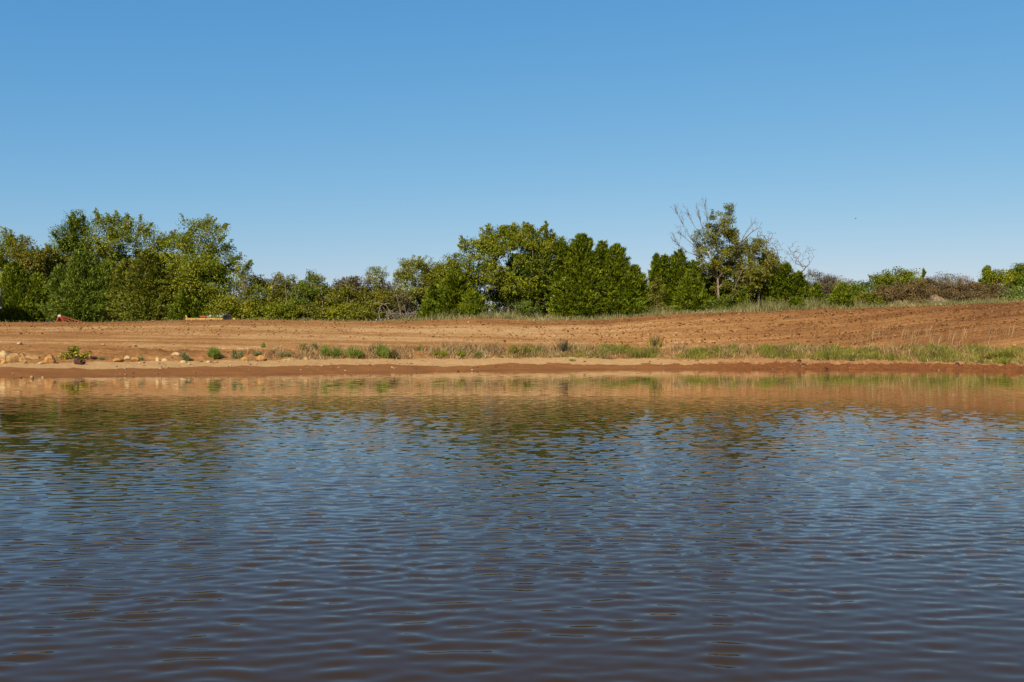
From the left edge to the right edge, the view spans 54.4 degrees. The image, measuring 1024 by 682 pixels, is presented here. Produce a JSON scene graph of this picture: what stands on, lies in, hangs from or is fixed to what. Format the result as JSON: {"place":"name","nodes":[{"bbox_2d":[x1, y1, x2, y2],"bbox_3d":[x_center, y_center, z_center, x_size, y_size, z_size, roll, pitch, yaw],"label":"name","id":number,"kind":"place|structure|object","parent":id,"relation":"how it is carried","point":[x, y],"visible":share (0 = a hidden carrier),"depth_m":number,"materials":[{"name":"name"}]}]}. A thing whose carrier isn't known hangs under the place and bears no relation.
{"place":"outdoors","nodes":[
{"label":"outdoors","id":0,"kind":"place"},
{"bbox_2d":[0,317,395,322],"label":"sparse grass","id":1,"kind":"structure","parent":0,"point":[192,319],"depth_m":74.85,"materials":[{"name":"green plant"}]},
{"bbox_2d":[0,369,1023,681],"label":"water","id":2,"kind":"structure","parent":0,"point":[732,525],"depth_m":8.29,"materials":[{"name":"liquid"}]},
{"bbox_2d":[0,301,1023,377],"bbox_3d":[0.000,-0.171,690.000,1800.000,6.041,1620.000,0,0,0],"label":"ground","id":3,"kind":"structure","parent":0,"point":[149,348],"depth_m":62.02,"materials":[{"name":"red soil"}]},
{"bbox_2d":[6,353,20,362],"bbox_3d":[-25.345,0.950,50.658,0.748,0.688,0.564,-5,1,-20],"label":"rock","id":4,"kind":"object","parent":3,"relation":"on","point":[12,357],"visible":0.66,"depth_m":50.45,"materials":[{"name":"stone"}]},
{"bbox_2d":[0,226,33,272],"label":"oak tree","id":5,"kind":"object","parent":3,"relation":"on","point":[7,237],"visible":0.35,"depth_m":82.02,"materials":[{"name":"green plant"}]},
{"bbox_2d":[0,261,49,321],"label":"cedar tree","id":6,"kind":"object","parent":3,"relation":"on","point":[20,293],"visible":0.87,"depth_m":77.91,"materials":[{"name":"green plant"}]},
{"bbox_2d":[2,234,59,282],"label":"oak tree","id":7,"kind":"object","parent":3,"relation":"on","point":[27,259],"visible":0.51,"depth_m":80.10,"materials":[{"name":"green plant"}]},
{"bbox_2d":[34,243,76,280],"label":"oak tree","id":8,"kind":"object","parent":3,"relation":"on","point":[64,260],"visible":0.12,"depth_m":81.65,"materials":[{"name":"green plant"}]},
{"bbox_2d":[40,208,94,265],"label":"oak tree","id":9,"kind":"object","parent":3,"relation":"on","point":[72,234],"visible":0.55,"depth_m":83.09,"materials":[{"name":"green plant"}]},
{"bbox_2d":[58,345,91,359],"bbox_3d":[-22.515,0.650,51.310,1.758,0.898,0.720,0,0,0],"label":"leafy plant","id":10,"kind":"object","parent":3,"relation":"on","point":[73,351],"visible":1,"depth_m":51.23,"materials":[{"name":"green plant"}]},
{"bbox_2d":[34,248,118,321],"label":"cedar tree","id":11,"kind":"object","parent":3,"relation":"on","point":[80,297],"visible":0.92,"depth_m":77.84,"materials":[{"name":"green plant"}]},
{"bbox_2d":[92,243,131,321],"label":"oak tree","id":12,"kind":"object","parent":3,"relation":"on","point":[121,257],"visible":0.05,"depth_m":83.67,"materials":[{"name":"green plant"}]},
{"bbox_2d":[77,207,167,273],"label":"oak tree","id":13,"kind":"object","parent":3,"relation":"on","point":[113,235],"visible":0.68,"depth_m":81.69,"materials":[{"name":"green plant"}]},
{"bbox_2d":[99,248,190,321],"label":"cedar tree","id":14,"kind":"object","parent":3,"relation":"on","point":[148,295],"visible":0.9,"depth_m":77.84,"materials":[{"name":"green plant"}]},
{"bbox_2d":[141,247,216,299],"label":"oak tree","id":15,"kind":"object","parent":3,"relation":"on","point":[173,255],"visible":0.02,"depth_m":82.61,"materials":[{"name":"green plant"}]},
{"bbox_2d":[142,213,239,283],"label":"oak tree","id":16,"kind":"object","parent":3,"relation":"on","point":[187,240],"visible":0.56,"depth_m":80.56,"materials":[{"name":"green plant"}]},
{"bbox_2d":[165,283,218,320],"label":"cedar bush","id":17,"kind":"object","parent":3,"relation":"on","point":[190,307],"visible":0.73,"depth_m":76.91,"materials":[{"name":"green plant"}]},
{"bbox_2d":[185,314,238,319],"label":"yellow drag frame","id":18,"kind":"object","parent":3,"relation":"on","point":[226,316],"visible":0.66,"depth_m":75.34,"materials":[{"name":"paint"}]},
{"bbox_2d":[171,250,253,314],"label":"oak tree","id":19,"kind":"object","parent":3,"relation":"on","point":[215,273],"visible":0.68,"depth_m":77.90,"materials":[{"name":"green plant"}]},
{"bbox_2d":[206,345,221,357],"bbox_3d":[-15.843,0.565,52.930,0.784,0.740,1.008,0,0,-44],"label":"weed","id":20,"kind":"object","parent":3,"relation":"on","point":[214,352],"visible":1,"depth_m":52.77,"materials":[{"name":"green plant"}]},
{"bbox_2d":[199,291,247,319],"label":"shrub","id":21,"kind":"object","parent":3,"relation":"on","point":[223,299],"visible":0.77,"depth_m":76.31,"materials":[{"name":"green plant"}]},
{"bbox_2d":[232,273,258,316],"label":"dead shrub","id":22,"kind":"object","parent":3,"relation":"on","point":[244,286],"visible":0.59,"depth_m":76.78,"materials":[{"name":"plant"}]},
{"bbox_2d":[237,272,272,315],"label":"shrub","id":23,"kind":"object","parent":3,"relation":"on","point":[254,280],"visible":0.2,"depth_m":80.23,"materials":[{"name":"green plant"}]},
{"bbox_2d":[232,299,280,319],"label":"shrub","id":24,"kind":"object","parent":3,"relation":"on","point":[246,307],"visible":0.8,"depth_m":75.91,"materials":[{"name":"green plant"}]},
{"bbox_2d":[237,284,279,317],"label":"shrub","id":25,"kind":"object","parent":3,"relation":"on","point":[259,290],"visible":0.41,"depth_m":77.53,"materials":[{"name":"green plant"}]},
{"bbox_2d":[262,287,297,317],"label":"shrub","id":26,"kind":"object","parent":3,"relation":"on","point":[279,300],"visible":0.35,"depth_m":77.72,"materials":[{"name":"green plant"}]},
{"bbox_2d":[263,271,298,302],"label":"shrub","id":27,"kind":"object","parent":3,"relation":"on","point":[279,279],"visible":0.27,"depth_m":79.25,"materials":[{"name":"green plant"}]},
{"bbox_2d":[260,301,303,319],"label":"shrub","id":28,"kind":"object","parent":3,"relation":"on","point":[282,311],"visible":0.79,"depth_m":75.98,"materials":[{"name":"green plant"}]},
{"bbox_2d":[281,274,308,301],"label":"shrub","id":29,"kind":"object","parent":3,"relation":"on","point":[293,281],"visible":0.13,"depth_m":80.15,"materials":[{"name":"green plant"}]},
{"bbox_2d":[282,282,327,319],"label":"shrub","id":30,"kind":"object","parent":3,"relation":"on","point":[303,291],"visible":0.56,"depth_m":77.32,"materials":[{"name":"green plant"}]},
{"bbox_2d":[294,269,324,303],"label":"shrub","id":31,"kind":"object","parent":3,"relation":"on","point":[308,277],"visible":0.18,"depth_m":79.48,"materials":[{"name":"green plant"}]},
{"bbox_2d":[291,302,330,320],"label":"shrub","id":32,"kind":"object","parent":3,"relation":"on","point":[314,315],"visible":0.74,"depth_m":76.30,"materials":[{"name":"green plant"}]},
{"bbox_2d":[303,274,340,306],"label":"shrub","id":33,"kind":"object","parent":3,"relation":"on","point":[321,280],"visible":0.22,"depth_m":78.52,"materials":[{"name":"green plant"}]},
{"bbox_2d":[306,285,352,319],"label":"shrub","id":34,"kind":"object","parent":3,"relation":"on","point":[319,298],"visible":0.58,"depth_m":77.27,"materials":[{"name":"green plant"}]},
{"bbox_2d":[319,342,344,357],"bbox_3d":[-9.889,0.477,54.664,1.458,0.902,0.918,0,0,0],"label":"weed","id":35,"kind":"object","parent":3,"relation":"on","point":[335,352],"visible":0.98,"depth_m":54.59,"materials":[{"name":"green plant"}]},
{"bbox_2d":[319,300,357,320],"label":"shrub","id":36,"kind":"object","parent":3,"relation":"on","point":[329,310],"visible":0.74,"depth_m":76.01,"materials":[{"name":"green plant"}]},
{"bbox_2d":[334,275,368,307],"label":"shrub","id":37,"kind":"object","parent":3,"relation":"on","point":[352,282],"visible":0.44,"depth_m":79.77,"materials":[{"name":"green plant"}]},
{"bbox_2d":[344,345,364,357],"bbox_3d":[-8.659,0.539,54.834,1.262,0.832,0.951,0,0,0],"label":"weed","id":38,"kind":"object","parent":3,"relation":"on","point":[358,353],"visible":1,"depth_m":54.66,"materials":[{"name":"green plant"}]},
{"bbox_2d":[332,283,383,318],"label":"shrub","id":39,"kind":"object","parent":3,"relation":"on","point":[356,295],"visible":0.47,"depth_m":77.61,"materials":[{"name":"green plant"}]},
{"bbox_2d":[340,303,380,320],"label":"shrub","id":40,"kind":"object","parent":3,"relation":"on","point":[355,312],"visible":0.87,"depth_m":76.02,"materials":[{"name":"green plant"}]},
{"bbox_2d":[354,275,383,302],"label":"shrub","id":41,"kind":"object","parent":3,"relation":"on","point":[368,283],"visible":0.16,"depth_m":80.39,"materials":[{"name":"grey plant"}]},
{"bbox_2d":[365,265,389,293],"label":"airy tree","id":42,"kind":"object","parent":3,"relation":"on","point":[376,284],"visible":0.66,"depth_m":80.27,"materials":[{"name":"green plant"}]},
{"bbox_2d":[358,289,404,320],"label":"shrub","id":43,"kind":"object","parent":3,"relation":"on","point":[386,295],"visible":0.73,"depth_m":77.58,"materials":[{"name":"green plant"}]},
{"bbox_2d":[374,339,391,357],"bbox_3d":[-7.157,0.420,55.238,1.258,1.048,0.896,0,0,26],"label":"weed","id":44,"kind":"object","parent":3,"relation":"on","point":[384,352],"visible":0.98,"depth_m":55.09,"materials":[{"name":"green plant"}]},
{"bbox_2d":[373,279,402,319],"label":"shrub","id":45,"kind":"object","parent":3,"relation":"on","point":[388,285],"visible":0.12,"depth_m":80.31,"materials":[{"name":"grey plant"}]},
{"bbox_2d":[382,289,416,318],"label":"shrub","id":46,"kind":"object","parent":3,"relation":"on","point":[405,299],"visible":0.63,"depth_m":78.23,"materials":[{"name":"brown plant"}]},
{"bbox_2d":[384,293,419,317],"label":"branch pile","id":47,"kind":"object","parent":3,"relation":"on","point":[394,313],"visible":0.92,"depth_m":75.98,"materials":[{"name":"grey wood"}]},
{"bbox_2d":[392,255,433,315],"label":"oak tree","id":48,"kind":"object","parent":3,"relation":"on","point":[405,274],"visible":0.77,"depth_m":79.92,"materials":[{"name":"green plant"}]},
{"bbox_2d":[414,298,440,319],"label":"cedar bush","id":49,"kind":"object","parent":3,"relation":"on","point":[429,307],"visible":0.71,"depth_m":75.99,"materials":[{"name":"green plant"}]},
{"bbox_2d":[417,261,443,305],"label":"oak tree","id":50,"kind":"object","parent":3,"relation":"on","point":[427,280],"visible":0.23,"depth_m":80.05,"materials":[{"name":"green plant"}]},
{"bbox_2d":[421,269,475,317],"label":"cedar tree","id":51,"kind":"object","parent":3,"relation":"on","point":[447,297],"visible":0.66,"depth_m":77.30,"materials":[{"name":"green plant"}]},
{"bbox_2d":[430,252,478,289],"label":"oak tree","id":52,"kind":"object","parent":3,"relation":"on","point":[452,264],"visible":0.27,"depth_m":79.14,"materials":[{"name":"green plant"}]},
{"bbox_2d":[458,287,487,317],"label":"cedar bush","id":53,"kind":"object","parent":3,"relation":"on","point":[473,303],"visible":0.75,"depth_m":76.07,"materials":[{"name":"green plant"}]},
{"bbox_2d":[474,279,504,315],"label":"shrub","id":54,"kind":"object","parent":3,"relation":"on","point":[487,297],"visible":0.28,"depth_m":80.05,"materials":[{"name":"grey plant"}]},
{"bbox_2d":[1,350,995,374],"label":"shore pebbles","id":55,"kind":"object","parent":3,"relation":"on","point":[392,359],"visible":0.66,"depth_m":52.88,"materials":[{"name":"beige stone"}]},
{"bbox_2d":[456,221,557,312],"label":"oak tree","id":56,"kind":"object","parent":3,"relation":"on","point":[489,246],"visible":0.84,"depth_m":77.82,"materials":[{"name":"green plant"}]},
{"bbox_2d":[486,260,543,316],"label":"oak tree","id":57,"kind":"object","parent":3,"relation":"on","point":[501,301],"visible":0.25,"depth_m":79.51,"materials":[{"name":"green plant"}]},
{"bbox_2d":[507,343,531,353],"bbox_3d":[0.459,0.450,58.217,1.565,0.712,0.875,0,0,-13],"label":"weed","id":58,"kind":"object","parent":3,"relation":"on","point":[514,348],"visible":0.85,"depth_m":58.07,"materials":[{"name":"green plant"}]},
{"bbox_2d":[511,299,547,318],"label":"shrub","id":59,"kind":"object","parent":3,"relation":"on","point":[521,306],"visible":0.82,"depth_m":76.11,"materials":[{"name":"green plant"}]},
{"bbox_2d":[506,222,571,313],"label":"oak tree","id":60,"kind":"object","parent":3,"relation":"on","point":[527,266],"visible":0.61,"depth_m":78.23,"materials":[{"name":"green plant"}]},
{"bbox_2d":[546,278,588,319],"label":"cedar bush","id":61,"kind":"object","parent":3,"relation":"on","point":[564,304],"visible":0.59,"depth_m":76.68,"materials":[{"name":"green plant"}]},
{"bbox_2d":[543,232,615,318],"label":"cedar tree","id":62,"kind":"object","parent":3,"relation":"on","point":[577,261],"visible":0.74,"depth_m":77.28,"materials":[{"name":"green plant"}]},
{"bbox_2d":[587,242,656,317],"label":"cedar tree","id":63,"kind":"object","parent":3,"relation":"on","point":[621,266],"visible":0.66,"depth_m":77.09,"materials":[{"name":"green plant"}]},
{"bbox_2d":[612,275,649,316],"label":"cedar bush","id":64,"kind":"object","parent":3,"relation":"on","point":[634,293],"visible":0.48,"depth_m":76.55,"materials":[{"name":"green plant"}]},
{"bbox_2d":[243,340,1023,364],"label":"dry grass","id":65,"kind":"structure","parent":3,"relation":"on","point":[496,349],"depth_m":58.32,"materials":[{"name":"plant"}]},
{"bbox_2d":[645,252,664,311],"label":"cedar tree","id":66,"kind":"object","parent":3,"relation":"on","point":[656,267],"visible":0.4,"depth_m":78.68,"materials":[{"name":"green plant"}]},
{"bbox_2d":[646,275,667,313],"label":"sapling","id":67,"kind":"object","parent":3,"relation":"on","point":[660,304],"visible":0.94,"depth_m":77.25,"materials":[{"name":"green plant"}]},
{"bbox_2d":[654,248,707,310],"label":"cedar tree","id":68,"kind":"object","parent":3,"relation":"on","point":[675,268],"visible":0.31,"depth_m":78.60,"materials":[{"name":"green plant"}]},
{"bbox_2d":[667,268,711,312],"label":"cedar tree","id":69,"kind":"object","parent":3,"relation":"on","point":[691,293],"visible":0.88,"depth_m":76.03,"materials":[{"name":"green plant"}]},
{"bbox_2d":[669,196,747,302],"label":"half bare tree","id":70,"kind":"object","parent":3,"relation":"on","point":[716,264],"visible":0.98,"depth_m":78.04,"materials":[{"name":"green plant"}]},
{"bbox_2d":[703,272,737,309],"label":"cedar bush","id":71,"kind":"object","parent":3,"relation":"on","point":[722,291],"visible":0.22,"depth_m":79.52,"materials":[{"name":"green plant"}]},
{"bbox_2d":[706,293,735,310],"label":"shrub","id":72,"kind":"object","parent":3,"relation":"on","point":[725,302],"visible":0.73,"depth_m":76.64,"materials":[{"name":"green plant"}]},
{"bbox_2d":[732,286,749,307],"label":"cedar bush","id":73,"kind":"object","parent":3,"relation":"on","point":[743,296],"visible":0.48,"depth_m":77.61,"materials":[{"name":"green plant"}]},
{"bbox_2d":[730,268,767,305],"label":"cedar bush","id":74,"kind":"object","parent":3,"relation":"on","point":[752,299],"visible":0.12,"depth_m":79.44,"materials":[{"name":"green plant"}]},
{"bbox_2d":[724,215,776,300],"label":"leaning tree","id":75,"kind":"object","parent":3,"relation":"on","point":[734,290],"visible":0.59,"depth_m":77.99,"materials":[{"name":"green plant"}]},
{"bbox_2d":[727,236,786,306],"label":"oak tree","id":76,"kind":"object","parent":3,"relation":"on","point":[764,275],"visible":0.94,"depth_m":77.76,"materials":[{"name":"green plant"}]},
{"bbox_2d":[503,341,1023,364],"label":"bank grass","id":77,"kind":"structure","parent":3,"relation":"on","point":[768,351],"depth_m":58.76,"materials":[{"name":"green plant"}]},
{"bbox_2d":[751,251,786,272],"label":"oak tree","id":78,"kind":"object","parent":3,"relation":"on","point":[763,257],"visible":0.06,"depth_m":80.03,"materials":[{"name":"green plant"}]},
{"bbox_2d":[761,262,810,305],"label":"cedar tree","id":79,"kind":"object","parent":3,"relation":"on","point":[792,284],"visible":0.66,"depth_m":77.89,"materials":[{"name":"green plant"}]},
{"bbox_2d":[774,241,813,271],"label":"bare tree","id":80,"kind":"object","parent":3,"relation":"on","point":[800,264],"visible":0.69,"depth_m":80.74,"materials":[{"name":"plant"}]},
{"bbox_2d":[787,296,808,309],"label":"cedar bush","id":81,"kind":"object","parent":3,"relation":"on","point":[795,300],"visible":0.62,"depth_m":75.28,"materials":[{"name":"green plant"}]},
{"bbox_2d":[805,282,826,304],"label":"cedar bush","id":82,"kind":"object","parent":3,"relation":"on","point":[815,291],"visible":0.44,"depth_m":77.33,"materials":[{"name":"green plant"}]},
{"bbox_2d":[802,269,832,294],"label":"shrub","id":83,"kind":"object","parent":3,"relation":"on","point":[813,278],"visible":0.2,"depth_m":80.73,"materials":[{"name":"grey plant"}]},
{"bbox_2d":[816,273,842,303],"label":"shrub","id":84,"kind":"object","parent":3,"relation":"on","point":[830,279],"visible":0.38,"depth_m":80.35,"materials":[{"name":"grey plant"}]},
{"bbox_2d":[826,281,853,308],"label":"cedar bush","id":85,"kind":"object","parent":3,"relation":"on","point":[842,292],"visible":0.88,"depth_m":75.53,"materials":[{"name":"green plant"}]},
{"bbox_2d":[847,279,877,296],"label":"shrub","id":86,"kind":"object","parent":3,"relation":"on","point":[859,286],"visible":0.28,"depth_m":79.57,"materials":[{"name":"green plant"}]},
{"bbox_2d":[852,290,886,304],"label":"shrub","id":87,"kind":"object","parent":3,"relation":"on","point":[869,296],"visible":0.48,"depth_m":76.39,"materials":[{"name":"green plant"}]},
{"bbox_2d":[867,272,894,301],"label":"shrub","id":88,"kind":"object","parent":3,"relation":"on","point":[873,279],"visible":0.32,"depth_m":80.16,"materials":[{"name":"green plant"}]},
{"bbox_2d":[870,282,911,304],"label":"shrub","id":89,"kind":"object","parent":3,"relation":"on","point":[890,292],"visible":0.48,"depth_m":77.52,"materials":[{"name":"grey plant"}]},
{"bbox_2d":[872,266,918,301],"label":"shrub","id":90,"kind":"object","parent":3,"relation":"on","point":[888,277],"visible":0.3,"depth_m":79.66,"materials":[{"name":"green plant"}]},
{"bbox_2d":[776,321,1020,347],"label":"straw stalks","id":91,"kind":"object","parent":3,"relation":"on","point":[911,339],"visible":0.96,"depth_m":62.37,"materials":[{"name":"beige plant"}]},
{"bbox_2d":[895,268,929,301],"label":"shrub","id":92,"kind":"object","parent":3,"relation":"on","point":[910,277],"visible":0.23,"depth_m":79.13,"materials":[{"name":"green plant"}]},
{"bbox_2d":[893,278,936,304],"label":"shrub","id":93,"kind":"object","parent":3,"relation":"on","point":[920,296],"visible":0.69,"depth_m":77.63,"materials":[{"name":"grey plant"}]},
{"bbox_2d":[919,276,950,297],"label":"shrub","id":94,"kind":"object","parent":3,"relation":"on","point":[929,280],"visible":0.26,"depth_m":80.32,"materials":[{"name":"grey plant"}]},
{"bbox_2d":[931,271,967,300],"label":"shrub","id":95,"kind":"object","parent":3,"relation":"on","point":[951,274],"visible":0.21,"depth_m":79.90,"materials":[{"name":"grey plant"}]},
{"bbox_2d":[933,273,985,303],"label":"shrub","id":96,"kind":"object","parent":3,"relation":"on","point":[958,289],"visible":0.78,"depth_m":77.72,"materials":[{"name":"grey plant"}]},
{"bbox_2d":[957,280,1009,301],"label":"shrub","id":97,"kind":"object","parent":3,"relation":"on","point":[981,294],"visible":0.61,"depth_m":77.43,"materials":[{"name":"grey plant"}]},
{"bbox_2d":[975,264,996,294],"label":"cedar tree","id":98,"kind":"object","parent":3,"relation":"on","point":[987,267],"visible":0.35,"depth_m":80.25,"materials":[{"name":"green plant"}]},
{"bbox_2d":[977,268,1023,298],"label":"shrub","id":99,"kind":"object","parent":3,"relation":"on","point":[1003,278],"visible":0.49,"depth_m":79.60,"materials":[{"name":"green plant"}]},
{"bbox_2d":[984,345,1020,358],"bbox_3d":[27.365,0.605,55.607,1.954,0.816,1.194,0,0,20],"label":"weed","id":100,"kind":"object","parent":3,"relation":"on","point":[994,354],"visible":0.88,"depth_m":55.44,"materials":[{"name":"green plant"}]},
{"bbox_2d":[985,285,1023,297],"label":"shrub","id":101,"kind":"object","parent":3,"relation":"on","point":[1004,288],"visible":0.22,"depth_m":77.42,"materials":[{"name":"grey plant"}]},
{"bbox_2d":[992,286,1023,301],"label":"shrub","id":102,"kind":"object","parent":3,"relation":"on","point":[1017,293],"visible":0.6,"depth_m":76.29,"materials":[{"name":"green plant"}]},
{"bbox_2d":[1003,263,1023,285],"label":"oak tree","id":103,"kind":"object","parent":3,"relation":"on","point":[1020,267],"visible":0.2,"depth_m":81.91,"materials":[{"name":"green plant"}]},
{"bbox_2d":[1007,276,1023,291],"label":"shrub","id":104,"kind":"object","parent":3,"relation":"on","point":[1020,280],"visible":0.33,"depth_m":78.71,"materials":[{"name":"green plant"}]},
{"bbox_2d":[0,0,1023,315],"label":"sky","id":105,"kind":"structure","parent":0,"point":[337,139],"materials":[{"name":"blue"}]},
{"bbox_2d":[242,296,1023,320],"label":"edge grass","id":106,"kind":"structure","parent":0,"point":[754,307],"depth_m":75.32,"materials":[{"name":"green plant"}]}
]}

